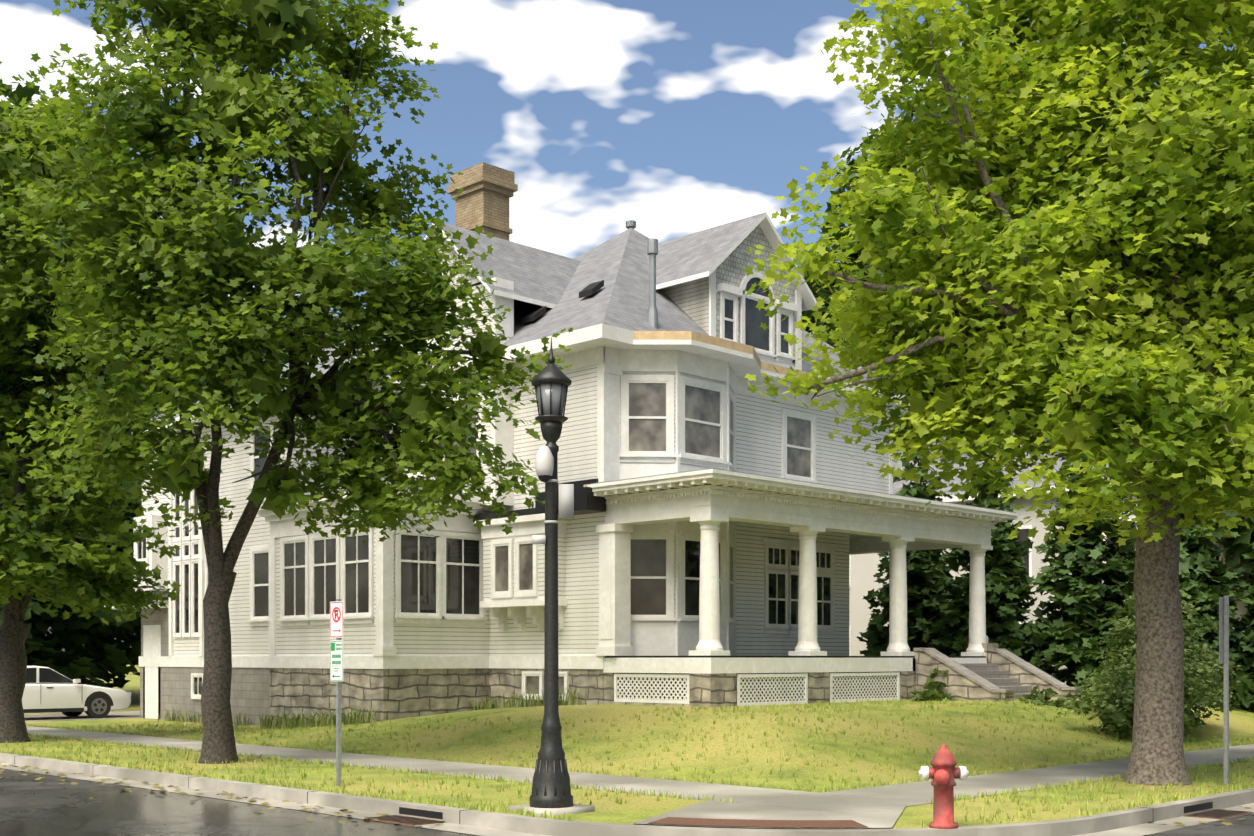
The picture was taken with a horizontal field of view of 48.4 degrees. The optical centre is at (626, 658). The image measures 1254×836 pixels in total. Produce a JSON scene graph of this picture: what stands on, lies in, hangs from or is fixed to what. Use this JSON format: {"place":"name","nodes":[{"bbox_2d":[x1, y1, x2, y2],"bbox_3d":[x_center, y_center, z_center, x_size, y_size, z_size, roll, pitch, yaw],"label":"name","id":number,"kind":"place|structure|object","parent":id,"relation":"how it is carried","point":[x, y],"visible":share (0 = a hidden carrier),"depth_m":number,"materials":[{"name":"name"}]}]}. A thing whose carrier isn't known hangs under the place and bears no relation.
{"place":"outdoors","nodes":[
{"label":"outdoors","id":0,"kind":"place"},
{"bbox_2d":[22,666,130,710],"bbox_3d":[-16.026,0.813,37.629,1.800,1.240,4.741,0,0,45],"label":"car body","id":1,"kind":"object","parent":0,"point":[37,695],"visible":0.46,"depth_m":37.32,"materials":[{"name":"white metal"}]},
{"bbox_2d":[0,0,1234,651],"label":"sky","id":2,"kind":"structure","parent":0,"point":[673,118],"materials":[{"name":"blue"}]},
{"bbox_2d":[0,665,1253,828],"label":"lawn","id":3,"kind":"structure","parent":0,"point":[643,807],"depth_m":22.33,"materials":[{"name":"green plant"}]},
{"bbox_2d":[0,141,130,742],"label":"tree","id":4,"kind":"object","parent":3,"relation":"on","point":[14,629],"visible":0.31,"depth_m":27.58,"materials":[{"name":"brown plant"}]},
{"bbox_2d":[0,61,181,625],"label":"tree leaves","id":5,"kind":"object","parent":4,"relation":"attached to","point":[90,573],"visible":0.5,"depth_m":26.91,"materials":[{"name":"green plant"}]},
{"bbox_2d":[62,0,513,763],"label":"tree","id":6,"kind":"object","parent":3,"relation":"on","point":[218,744],"visible":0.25,"depth_m":21.91,"materials":[{"name":"brown plant"}]},
{"bbox_2d":[0,0,572,542],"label":"tree leaves","id":7,"kind":"object","parent":6,"relation":"attached to","point":[122,232],"visible":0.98,"depth_m":20.83,"materials":[{"name":"green plant"}]},
{"bbox_2d":[330,599,342,785],"bbox_3d":[-3.725,0.465,18.014,0.300,2.460,0.062,0,0,45],"label":"parking sign","id":8,"kind":"object","parent":3,"relation":"on","point":[336,645],"visible":1,"depth_m":18.00,"materials":[{"name":"white metal"}]},
{"bbox_2d":[157,687,585,728],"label":"daylily tufts","id":9,"kind":"object","parent":3,"relation":"on","point":[321,719],"visible":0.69,"depth_m":30.79,"materials":[{"name":"green plant"}]},
{"bbox_2d":[508,337,594,815],"bbox_3d":[-0.812,-0.875,14.988,0.660,5.140,0.660,0,0,45],"label":"lamp post","id":10,"kind":"object","parent":3,"relation":"on","point":[551,786],"visible":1,"depth_m":14.91,"materials":[{"name":"black painted metal"},{"name":"glass"},{"name":"white plastic"}]},
{"bbox_2d":[104,162,1081,727],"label":"house","id":11,"kind":"structure","parent":3,"relation":"on","point":[720,528],"depth_m":30.99,"materials":[{"name":"white wood"}]},
{"bbox_2d":[0,54,1253,688],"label":"tree leaves","id":12,"kind":"object","parent":3,"relation":"on","point":[92,652],"visible":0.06,"depth_m":50.77,"materials":[{"name":"green plant"}]},
{"bbox_2d":[857,447,965,655],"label":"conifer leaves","id":13,"kind":"object","parent":3,"relation":"on","point":[923,567],"visible":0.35,"depth_m":39.78,"materials":[{"name":"green plant"}]},
{"bbox_2d":[918,745,968,828],"bbox_3d":[3.077,1.243,13.581,0.390,0.805,0.407,0,0,45],"label":"fire hydrant","id":14,"kind":"object","parent":3,"relation":"on","point":[943,772],"visible":1,"depth_m":13.51,"materials":[{"name":"red metal"}]},
{"bbox_2d":[925,462,1048,673],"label":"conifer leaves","id":15,"kind":"object","parent":3,"relation":"on","point":[1006,594],"visible":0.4,"depth_m":37.44,"materials":[{"name":"green plant"}]},
{"bbox_2d":[909,668,1105,712],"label":"plants","id":16,"kind":"object","parent":3,"relation":"on","point":[933,692],"visible":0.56,"depth_m":30.66,"materials":[{"name":"green plant"}]},
{"bbox_2d":[802,0,1253,785],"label":"cottonwood tree","id":17,"kind":"object","parent":3,"relation":"on","point":[1158,734],"visible":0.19,"depth_m":18.21,"materials":[{"name":"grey plant"}]},
{"bbox_2d":[740,0,1253,549],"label":"leaves","id":18,"kind":"object","parent":17,"relation":"attached to","point":[1186,128],"visible":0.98,"depth_m":17.70,"materials":[{"name":"green plant"}]},
{"bbox_2d":[849,432,1253,696],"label":"house","id":19,"kind":"structure","parent":3,"relation":"on","point":[863,569],"depth_m":44.76,"materials":[{"name":"paint"}]},
{"bbox_2d":[1019,450,1135,694],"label":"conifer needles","id":20,"kind":"object","parent":3,"relation":"on","point":[1084,598],"visible":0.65,"depth_m":36.27,"materials":[{"name":"green plant"}]},
{"bbox_2d":[1057,584,1247,741],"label":"shrub leaves","id":21,"kind":"object","parent":3,"relation":"on","point":[1114,702],"visible":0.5,"depth_m":26.94,"materials":[{"name":"green plant"}]},
{"bbox_2d":[1114,470,1253,711],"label":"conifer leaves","id":22,"kind":"object","parent":3,"relation":"on","point":[1207,579],"visible":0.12,"depth_m":33.77,"materials":[{"name":"green plant"}]},
{"bbox_2d":[1219,595,1228,783],"bbox_3d":[7.871,0.435,18.343,0.059,2.520,0.300,0,0,45],"label":"street sign","id":23,"kind":"object","parent":3,"relation":"on","point":[1224,630],"visible":0.82,"depth_m":18.32,"materials":[{"name":"grey metal"}]},
{"bbox_2d":[1229,542,1253,710],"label":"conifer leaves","id":24,"kind":"object","parent":3,"relation":"on","point":[1247,620],"visible":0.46,"depth_m":33.83,"materials":[{"name":"green plant"}]},
{"bbox_2d":[0,768,1253,835],"bbox_3d":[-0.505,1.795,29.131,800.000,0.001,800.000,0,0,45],"label":"road asphalt","id":25,"kind":"structure","parent":0,"point":[58,809],"depth_m":15.75,"materials":[{"name":"grey asphalt"}]},
{"bbox_2d":[0,764,1250,826],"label":"fallen leaves","id":26,"kind":"object","parent":25,"relation":"on","point":[377,813],"visible":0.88,"depth_m":17.80,"materials":[{"name":"plant"}]},
{"bbox_2d":[0,753,1253,835],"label":"kerb","id":27,"kind":"structure","parent":25,"relation":"on","point":[1134,821],"depth_m":15.16,"materials":[{"name":"concrete"}]},
{"bbox_2d":[364,807,443,825],"bbox_3d":[-2.385,1.738,15.462,0.900,0.105,0.637,0,0,45],"label":"storm drain","id":28,"kind":"object","parent":27,"relation":"on","point":[405,820],"visible":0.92,"depth_m":15.40,"materials":[{"name":"black metal"}]},
{"bbox_2d":[1184,802,1251,818],"bbox_3d":[6.695,1.738,16.058,0.637,0.105,0.900,0,0,45],"label":"storm drain","id":29,"kind":"object","parent":27,"relation":"on","point":[1217,814],"visible":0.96,"depth_m":15.99,"materials":[{"name":"black metal"}]},
{"bbox_2d":[24,711,1253,827],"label":"pavement","id":30,"kind":"structure","parent":0,"point":[867,807],"depth_m":17.93,"materials":[{"name":"concrete"}]},
{"bbox_2d":[23,667,130,717],"bbox_3d":[-16.023,0.923,37.632,2.040,1.430,4.760,0,0,45],"label":"car","id":31,"kind":"object","parent":30,"relation":"on","point":[98,704],"visible":0.6,"depth_m":37.58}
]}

